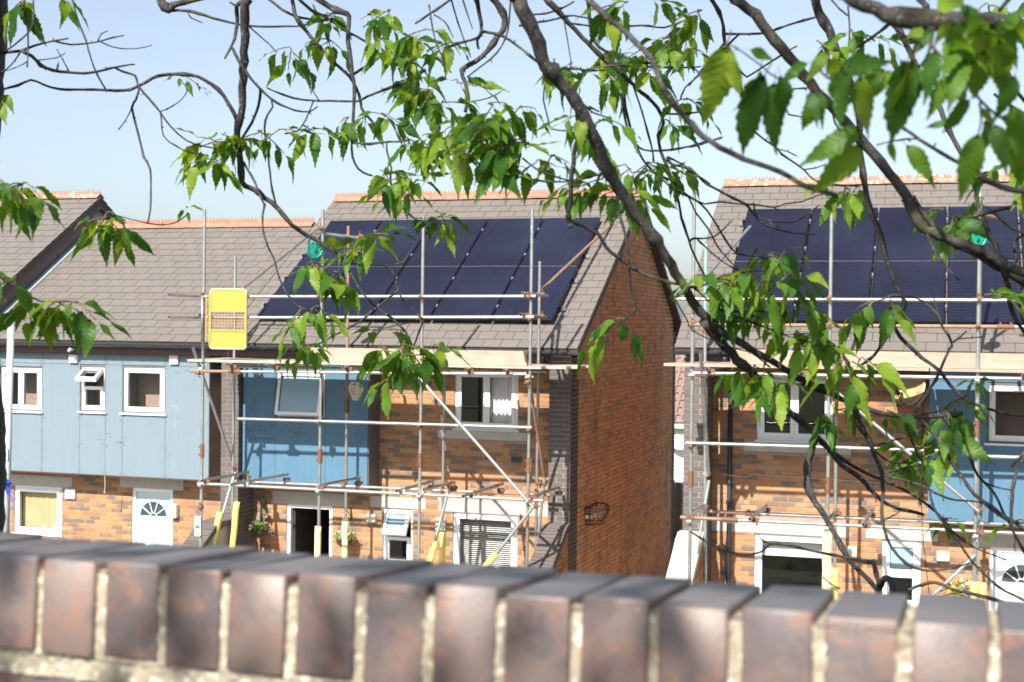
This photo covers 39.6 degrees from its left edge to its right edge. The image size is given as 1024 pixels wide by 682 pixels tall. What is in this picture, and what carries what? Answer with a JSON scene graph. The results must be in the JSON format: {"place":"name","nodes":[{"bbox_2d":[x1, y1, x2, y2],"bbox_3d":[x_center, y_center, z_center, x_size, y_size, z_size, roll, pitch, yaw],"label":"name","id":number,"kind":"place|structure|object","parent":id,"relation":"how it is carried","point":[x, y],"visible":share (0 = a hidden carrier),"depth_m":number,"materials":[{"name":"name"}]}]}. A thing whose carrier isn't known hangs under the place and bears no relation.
{"place":"outdoors","nodes":[
{"label":"outdoors","id":0,"kind":"place"},
{"bbox_2d":[0,190,116,525],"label":"terraced house","id":1,"kind":"structure","parent":0,"point":[25,261],"depth_m":27.69,"materials":[{"name":"brick"}]},
{"bbox_2d":[0,217,314,544],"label":"terraced house","id":2,"kind":"structure","parent":0,"point":[106,436],"depth_m":25.12,"materials":[{"name":"brick"}]},
{"bbox_2d":[2,368,43,412],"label":"window","id":3,"kind":"structure","parent":2,"relation":"in","point":[21,372],"depth_m":25.28,"materials":[{"name":"white plastic"}]},
{"bbox_2d":[11,485,62,536],"bbox_3d":[-8.575,3.071,25.774,1.080,0.890,0.130,1,1,18],"label":"window","id":4,"kind":"structure","parent":2,"relation":"in","point":[18,488],"depth_m":25.76,"materials":[{"name":"white plastic"}]},
{"bbox_2d":[75,367,106,413],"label":"window","id":5,"kind":"structure","parent":2,"relation":"in","point":[81,376],"depth_m":24.78,"materials":[{"name":"white plastic"}]},
{"bbox_2d":[120,368,166,415],"bbox_3d":[-6.335,0.859,24.526,0.910,0.835,0.130,1,1,18],"label":"window","id":6,"kind":"structure","parent":2,"relation":"in","point":[127,370],"depth_m":24.51,"materials":[{"name":"white plastic"}]},
{"bbox_2d":[132,488,172,543],"bbox_3d":[-6.310,3.687,25.071,0.820,2.185,0.091,1,1,18],"label":"door","id":7,"kind":"structure","parent":2,"relation":"in","point":[152,523],"depth_m":25.05,"materials":[{"name":"white plastic"}]},
{"bbox_2d":[0,0,1023,320],"label":"sky","id":8,"kind":"structure","parent":0,"point":[54,140],"materials":[{"name":"blue"}]},
{"label":"pavement","id":9,"kind":"structure","parent":0,"visible":0},
{"bbox_2d":[182,516,230,546],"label":"garden wall","id":10,"kind":"structure","parent":9,"relation":"on","point":[209,529],"depth_m":23.19,"materials":[{"name":"brick"}]},
{"bbox_2d":[167,209,613,565],"bbox_3d":[-1.811,1.360,23.414,6.284,6.985,5.068,1,1,12],"label":"scaffold","id":11,"kind":"object","parent":9,"relation":"on","point":[528,498],"visible":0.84,"depth_m":21.85,"materials":[{"name":"galvanised steel"},{"name":"timber boards"},{"name":"yellow foam"}]},
{"bbox_2d":[194,513,200,535],"bbox_3d":[-4.940,2.884,22.384,0.104,0.363,0.042,1,1,18],"label":"scaffold tag","id":12,"kind":"object","parent":11,"relation":"attached to","point":[197,531],"visible":1,"depth_m":22.36,"materials":[{"name":"white plastic"}]},
{"bbox_2d":[201,288,247,349],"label":"safety gate","id":13,"kind":"structure","parent":11,"relation":"attached to","point":[228,300],"depth_m":22.10,"materials":[{"name":"yellow paint"}]},
{"bbox_2d":[206,358,271,359],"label":"scaffold board","id":14,"kind":"object","parent":11,"relation":"on","point":[249,359],"visible":0.17,"depth_m":22.74,"materials":[{"name":"wood"}]},
{"bbox_2d":[224,358,294,359],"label":"scaffold board","id":15,"kind":"object","parent":11,"relation":"on","point":[246,358],"visible":0.17,"depth_m":23.05,"materials":[{"name":"wood"}]},
{"bbox_2d":[225,359,294,360],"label":"scaffold board","id":16,"kind":"object","parent":11,"relation":"on","point":[248,359],"visible":0.07,"depth_m":22.49,"materials":[{"name":"wood"}]},
{"bbox_2d":[187,359,377,365],"bbox_3d":[-3.485,0.328,21.991,3.357,0.039,0.240,1,1,18],"label":"scaffold board","id":17,"kind":"object","parent":11,"relation":"on","point":[263,361],"visible":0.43,"depth_m":22.06,"materials":[{"name":"wood"}]},
{"bbox_2d":[305,232,323,258],"bbox_3d":[-3.002,-1.455,21.642,0.300,0.410,0.100,0,1,-22],"label":"gin wheel","id":18,"kind":"object","parent":11,"relation":"hanging from","point":[314,252],"visible":0.78,"depth_m":21.62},
{"bbox_2d":[418,364,545,368],"bbox_3d":[-0.708,0.370,21.083,2.453,0.039,0.240,1,1,18],"label":"scaffold board","id":19,"kind":"object","parent":11,"relation":"on","point":[499,366],"visible":0.55,"depth_m":20.82,"materials":[{"name":"wood"}]},
{"bbox_2d":[311,347,527,365],"bbox_3d":[-1.520,0.229,21.337,3.665,0.215,0.036,1,1,18],"label":"scaffold board","id":20,"kind":"object","parent":19,"relation":"on","point":[489,357],"visible":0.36,"depth_m":21.06,"materials":[{"name":"beige wood"}]},
{"bbox_2d":[532,365,570,368],"bbox_3d":[-0.483,0.370,21.272,2.763,0.039,0.240,1,1,18],"label":"scaffold board","id":21,"kind":"object","parent":11,"relation":"on","point":[558,367],"visible":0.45,"depth_m":20.79,"materials":[{"name":"wood"}]},
{"bbox_2d":[532,364,585,367],"bbox_3d":[-0.281,0.366,21.730,2.863,0.039,0.240,1,1,18],"label":"scaffold board","id":22,"kind":"object","parent":11,"relation":"on","point":[584,366],"visible":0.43,"depth_m":21.32,"materials":[{"name":"wood"}]},
{"bbox_2d":[537,365,582,368],"bbox_3d":[-0.349,0.369,21.490,2.883,0.039,0.240,1,1,18],"label":"scaffold board","id":23,"kind":"object","parent":11,"relation":"on","point":[573,367],"visible":0.21,"depth_m":21.12,"materials":[{"name":"wood"}]},
{"bbox_2d":[539,364,588,367],"bbox_3d":[-0.185,0.364,21.960,2.903,0.039,0.240,1,1,18],"label":"scaffold board","id":24,"kind":"object","parent":11,"relation":"on","point":[559,364],"visible":0.1,"depth_m":21.68,"materials":[{"name":"wood"}]},
{"bbox_2d":[220,187,681,579],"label":"terraced house","id":25,"kind":"structure","parent":9,"relation":"on","point":[608,437],"depth_m":23.65,"materials":[{"name":"brick"}]},
{"bbox_2d":[248,502,269,537],"bbox_3d":[-4.261,3.022,24.051,0.400,0.607,0.366,0,1,-35],"label":"hanging basket","id":26,"kind":"object","parent":25,"relation":"hanging from","point":[259,530],"visible":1,"depth_m":24.00,"materials":[{"name":"green metal"}]},
{"bbox_2d":[274,373,324,419],"bbox_3d":[-3.513,0.898,23.552,0.980,0.845,0.229,1,1,18],"label":"window","id":27,"kind":"structure","parent":25,"relation":"in","point":[300,398],"depth_m":23.53,"materials":[{"name":"white plastic"}]},
{"bbox_2d":[287,504,331,555],"bbox_3d":[-3.302,3.796,24.479,0.850,2.050,0.830,1,1,18],"label":"door","id":28,"kind":"structure","parent":25,"relation":"in","point":[300,518],"depth_m":24.35,"materials":[{"name":"white plastic"}]},
{"bbox_2d":[333,507,355,546],"bbox_3d":[-2.768,3.090,23.559,0.418,0.657,0.337,0,1,-36],"label":"hanging basket","id":29,"kind":"object","parent":25,"relation":"hanging from","point":[338,537],"visible":0.58,"depth_m":23.51,"materials":[{"name":"green metal"}]},
{"bbox_2d":[348,382,363,400],"bbox_3d":[-2.565,0.820,23.229,0.300,0.310,0.073,1,1,18],"label":"alarm box","id":30,"kind":"object","parent":25,"relation":"attached to","point":[355,391],"visible":0.94,"depth_m":23.20,"materials":[{"name":"beige plastic"}]},
{"bbox_2d":[381,507,412,558],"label":"window","id":31,"kind":"structure","parent":25,"relation":"in","point":[396,520],"depth_m":23.51,"materials":[{"name":"white plastic"}]},
{"bbox_2d":[261,303,565,310],"bbox_3d":[-1.734,-0.567,23.674,5.445,0.082,0.060,1,33,18],"label":"mounting rail","id":32,"kind":"object","parent":25,"relation":"attached to","point":[559,307],"visible":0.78,"depth_m":22.85,"materials":[{"name":"metal"}]},
{"bbox_2d":[257,266,343,315],"bbox_3d":[-3.619,-0.851,24.671,1.030,0.040,1.724,1,33,18],"label":"solar panel","id":33,"kind":"object","parent":32,"relation":"attached to","point":[280,307],"visible":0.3,"depth_m":24.46,"materials":[{"name":"blue"}]},
{"bbox_2d":[317,266,403,319],"bbox_3d":[-2.619,-0.836,24.344,1.030,0.040,1.724,1,33,18],"label":"solar panel","id":34,"kind":"object","parent":32,"relation":"attached to","point":[379,280],"visible":0.46,"depth_m":24.39,"materials":[{"name":"blue"}]},
{"bbox_2d":[370,266,459,320],"bbox_3d":[-1.618,-0.821,24.017,1.030,0.040,1.724,1,33,18],"label":"solar panel","id":35,"kind":"object","parent":32,"relation":"attached to","point":[437,280],"visible":0.8,"depth_m":24.06,"materials":[{"name":"blue"}]},
{"bbox_2d":[430,266,517,320],"bbox_3d":[-0.617,-0.805,23.690,1.030,0.040,1.724,1,33,18],"label":"solar panel","id":36,"kind":"object","parent":32,"relation":"attached to","point":[481,280],"visible":0.87,"depth_m":23.71,"materials":[{"name":"blue"}]},
{"bbox_2d":[491,266,577,321],"bbox_3d":[0.384,-0.790,23.363,1.030,0.040,1.724,1,33,18],"label":"solar panel","id":37,"kind":"object","parent":32,"relation":"attached to","point":[556,289],"visible":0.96,"depth_m":23.34,"materials":[{"name":"blue"}]},
{"bbox_2d":[282,277,578,282],"bbox_3d":[-1.492,-1.052,24.392,5.445,0.082,0.060,1,33,18],"label":"mounting rail","id":38,"kind":"object","parent":25,"relation":"attached to","point":[574,280],"visible":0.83,"depth_m":23.57,"materials":[{"name":"metal"}]},
{"bbox_2d":[300,253,589,258],"bbox_3d":[-1.272,-1.494,25.047,5.445,0.082,0.060,1,33,18],"label":"mounting rail","id":39,"kind":"object","parent":25,"relation":"attached to","point":[584,256],"visible":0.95,"depth_m":24.22,"materials":[{"name":"metal"}]},
{"bbox_2d":[296,220,381,265],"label":"solar panel","id":40,"kind":"object","parent":39,"relation":"attached to","point":[364,227],"visible":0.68,"depth_m":26.36,"materials":[{"name":"blue"}]},
{"bbox_2d":[350,219,433,266],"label":"solar panel","id":41,"kind":"object","parent":39,"relation":"attached to","point":[402,247],"visible":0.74,"depth_m":25.61,"materials":[{"name":"blue"}]},
{"bbox_2d":[405,218,488,266],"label":"solar panel","id":42,"kind":"object","parent":39,"relation":"attached to","point":[439,253],"visible":0.82,"depth_m":25.24,"materials":[{"name":"blue"}]},
{"bbox_2d":[462,218,543,266],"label":"solar panel","id":43,"kind":"object","parent":39,"relation":"attached to","point":[502,242],"visible":0.94,"depth_m":25.03,"materials":[{"name":"blue"}]},
{"bbox_2d":[520,217,600,266],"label":"solar panel","id":44,"kind":"object","parent":39,"relation":"attached to","point":[558,242],"visible":0.76,"depth_m":24.70,"materials":[{"name":"blue"}]},
{"bbox_2d":[453,512,516,565],"bbox_3d":[-0.427,3.322,23.129,1.100,1.055,0.100,1,1,18],"label":"window","id":45,"kind":"structure","parent":25,"relation":"in","point":[458,516],"depth_m":23.12,"materials":[{"name":"white plastic"}]},
{"bbox_2d":[452,371,518,431],"bbox_3d":[-0.409,0.970,23.074,1.140,0.980,0.130,1,1,18],"label":"window","id":46,"kind":"structure","parent":25,"relation":"in","point":[486,419],"depth_m":23.05,"materials":[{"name":"white plastic"}]},
{"bbox_2d":[584,502,609,525],"bbox_3d":[1.432,2.830,23.211,0.314,0.305,0.840,1,1,18],"label":"wall basket","id":47,"kind":"object","parent":25,"relation":"attached to","point":[598,513],"depth_m":23.00,"materials":[{"name":"metal"}]},
{"bbox_2d":[528,522,569,575],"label":"garden wall","id":48,"kind":"structure","parent":9,"relation":"on","point":[551,549],"depth_m":21.64,"materials":[{"name":"brick"}]},
{"bbox_2d":[673,480,683,546],"bbox_3d":[4.489,3.941,31.181,2.200,1.685,0.070,1,1,18],"label":"garden fence","id":49,"kind":"object","parent":9,"relation":"on","point":[678,500],"visible":0.05,"depth_m":31.41,"materials":[{"name":"brown wood"}]},
{"bbox_2d":[666,530,703,586],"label":"garden wall","id":50,"kind":"structure","parent":9,"relation":"on","point":[678,566],"depth_m":19.94,"materials":[{"name":"paint"}]},
{"bbox_2d":[674,172,1023,609],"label":"terraced house","id":51,"kind":"structure","parent":9,"relation":"on","point":[743,478],"depth_m":20.51,"materials":[{"name":"brick"}]},
{"bbox_2d":[754,533,821,593],"bbox_3d":[4.093,3.343,20.738,1.100,1.055,0.100,1,1,17],"label":"window","id":52,"kind":"structure","parent":51,"relation":"in","point":[765,536],"depth_m":20.81,"materials":[{"name":"white plastic"}]},
{"bbox_2d":[754,376,832,443],"bbox_3d":[4.111,0.991,20.683,1.140,0.980,0.130,1,1,17],"label":"window","id":53,"kind":"structure","parent":51,"relation":"in","point":[794,436],"depth_m":20.67,"materials":[{"name":"white plastic"}]},
{"bbox_2d":[732,246,1021,252],"bbox_3d":[6.088,-1.400,21.713,5.455,0.085,0.064,1,33,17],"label":"mounting rail","id":54,"kind":"object","parent":51,"relation":"attached to","point":[736,248],"visible":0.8,"depth_m":22.00,"materials":[{"name":"metal"}]},
{"bbox_2d":[735,208,811,260],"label":"solar panel","id":55,"kind":"object","parent":54,"relation":"attached to","point":[758,238],"visible":0.76,"depth_m":22.66,"materials":[{"name":"blue"}]},
{"bbox_2d":[804,207,877,260],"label":"solar panel","id":56,"kind":"object","parent":54,"relation":"attached to","point":[858,244],"visible":0.75,"depth_m":22.21,"materials":[{"name":"blue"}]},
{"bbox_2d":[875,206,946,260],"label":"solar panel","id":57,"kind":"object","parent":54,"relation":"attached to","point":[897,228],"visible":0.63,"depth_m":22.00,"materials":[{"name":"blue"}]},
{"bbox_2d":[948,205,1020,260],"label":"solar panel","id":58,"kind":"object","parent":54,"relation":"attached to","point":[1004,235],"visible":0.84,"depth_m":21.71,"materials":[{"name":"black"}]},
{"bbox_2d":[1019,209,1023,261],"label":"solar panel","id":59,"kind":"object","parent":54,"relation":"attached to","point":[1021,220],"visible":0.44,"depth_m":21.66,"materials":[{"name":"black"}]},
{"bbox_2d":[739,217,1019,225],"bbox_3d":[6.317,-1.891,22.444,5.455,0.082,0.060,1,33,17],"label":"mounting rail","id":60,"kind":"object","parent":51,"relation":"attached to","point":[742,223],"visible":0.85,"depth_m":22.89,"materials":[{"name":"metal"}]},
{"bbox_2d":[882,539,920,605],"bbox_3d":[5.554,3.310,20.300,0.530,0.965,0.088,1,1,17],"label":"window","id":61,"kind":"structure","parent":51,"relation":"in","point":[909,550],"depth_m":20.26,"materials":[{"name":"white plastic"}]},
{"bbox_2d":[895,371,925,404],"bbox_3d":[5.550,0.663,19.865,0.436,0.475,0.654,1,1,17],"label":"satellite dish","id":62,"kind":"object","parent":51,"relation":"attached to","point":[915,388],"visible":0.87,"depth_m":19.90,"materials":[{"name":"metal"}]},
{"bbox_2d":[940,577,970,595],"bbox_3d":[6.200,3.438,19.852,0.376,0.274,0.370,0,1,-13],"label":"wall basket with flowers","id":63,"kind":"object","parent":51,"relation":"attached to","point":[959,583],"visible":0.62,"depth_m":19.80,"materials":[{"name":"yellow plant"}]},
{"bbox_2d":[984,386,1023,446],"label":"window","id":64,"kind":"structure","parent":51,"relation":"in","point":[992,403],"depth_m":19.41,"materials":[{"name":"white plastic"}]},
{"bbox_2d":[989,547,1023,609],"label":"door","id":65,"kind":"structure","parent":51,"relation":"in","point":[1009,574],"depth_m":19.87,"materials":[{"name":"white plastic"}]},
{"bbox_2d":[676,189,1023,598],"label":"scaffold","id":66,"kind":"object","parent":9,"relation":"on","point":[829,573],"visible":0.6,"depth_m":18.60,"materials":[{"name":"metal"}]},
{"bbox_2d":[672,362,730,363],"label":"scaffold board","id":67,"kind":"object","parent":66,"relation":"on","point":[708,363],"visible":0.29,"depth_m":19.27,"materials":[{"name":"wood"}]},
{"bbox_2d":[664,363,928,370],"bbox_3d":[3.708,0.340,18.730,3.418,0.039,0.240,1,1,17],"label":"scaffold board","id":68,"kind":"object","parent":66,"relation":"on","point":[772,366],"visible":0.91,"depth_m":18.74,"materials":[{"name":"wood"}]},
{"bbox_2d":[731,349,1023,369],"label":"scaffold board","id":69,"kind":"object","parent":66,"relation":"on","point":[968,360],"visible":0.67,"depth_m":18.20,"materials":[{"name":"beige wood"}]},
{"bbox_2d":[930,368,1023,372],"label":"scaffold board","id":70,"kind":"object","parent":66,"relation":"on","point":[982,370],"visible":1,"depth_m":17.95,"materials":[{"name":"wood"}]},
{"bbox_2d":[971,217,987,244],"bbox_3d":[5.849,-1.363,17.890,0.300,0.410,0.100,1,1,-8],"label":"gin wheel","id":71,"kind":"object","parent":66,"relation":"hanging from","point":[978,239],"visible":0.27,"depth_m":17.88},
{"label":"ground","id":72,"kind":"structure","parent":0,"visible":0},
{"bbox_2d":[674,355,685,481],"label":"house","id":73,"kind":"structure","parent":72,"relation":"on","point":[679,421],"depth_m":46.48,"materials":[{"name":"white paint"}]},
{"bbox_2d":[674,420,683,449],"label":"satellite dish","id":74,"kind":"object","parent":73,"relation":"attached to","point":[679,438],"visible":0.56,"depth_m":46.11,"materials":[{"name":"white plastic"}]},
{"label":"bank","id":75,"kind":"structure","parent":0,"visible":0},
{"bbox_2d":[0,0,472,531],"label":"cherry tree","id":76,"kind":"object","parent":75,"relation":"on","point":[18,208],"visible":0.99,"depth_m":4.06,"materials":[{"name":"green plant"}]},
{"bbox_2d":[0,532,1023,681],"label":"boundary wall","id":77,"kind":"structure","parent":75,"relation":"on","point":[80,610],"depth_m":1.42,"materials":[{"name":"brick"}]},
{"bbox_2d":[268,0,1023,601],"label":"cherry tree","id":78,"kind":"object","parent":75,"relation":"on","point":[978,48],"visible":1,"depth_m":3.62,"materials":[{"name":"green plant"}]},
{"label":"mounting rail","id":79,"kind":"object","parent":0,"visible":0},
{"bbox_2d":[720,261,801,321],"bbox_3d":[3.744,-0.757,21.290,1.030,0.038,1.724,1,33,17],"label":"solar panel","id":80,"kind":"object","parent":79,"relation":"attached to","point":[776,291],"visible":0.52,"depth_m":21.36,"materials":[{"name":"black"}]},
{"bbox_2d":[793,261,872,322],"bbox_3d":[4.753,-0.742,20.983,1.030,0.040,1.724,1,33,17],"label":"solar panel","id":81,"kind":"object","parent":79,"relation":"attached to","point":[851,279],"visible":0.75,"depth_m":21.04,"materials":[{"name":"black"}]},
{"bbox_2d":[871,261,945,323],"bbox_3d":[5.763,-0.726,20.677,1.030,0.040,1.724,1,33,17],"label":"solar panel","id":82,"kind":"object","parent":79,"relation":"attached to","point":[921,279],"visible":0.62,"depth_m":20.74,"materials":[{"name":"blue"}]},
{"bbox_2d":[947,260,1023,324],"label":"solar panel","id":83,"kind":"object","parent":79,"relation":"attached to","point":[965,272],"visible":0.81,"depth_m":20.32,"materials":[{"name":"blue"}]},
{"label":"road","id":84,"kind":"structure","parent":0,"visible":0},
{"bbox_2d":[3,322,14,531],"bbox_3d":[-7.069,2.190,18.145,1.538,5.445,0.225,1,1,13],"label":"street lamp","id":85,"kind":"object","parent":84,"relation":"on","point":[9,379],"visible":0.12,"depth_m":17.96,"materials":[{"name":"metal"}]},
{"bbox_2d":[5,479,16,507],"bbox_3d":[-6.363,1.923,17.922,0.185,0.368,0.280,0,1,-32],"label":"ribbon bow","id":86,"kind":"object","parent":85,"relation":"attached to","point":[8,483],"visible":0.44,"depth_m":17.89,"materials":[{"name":"blue fabric"}]}
]}

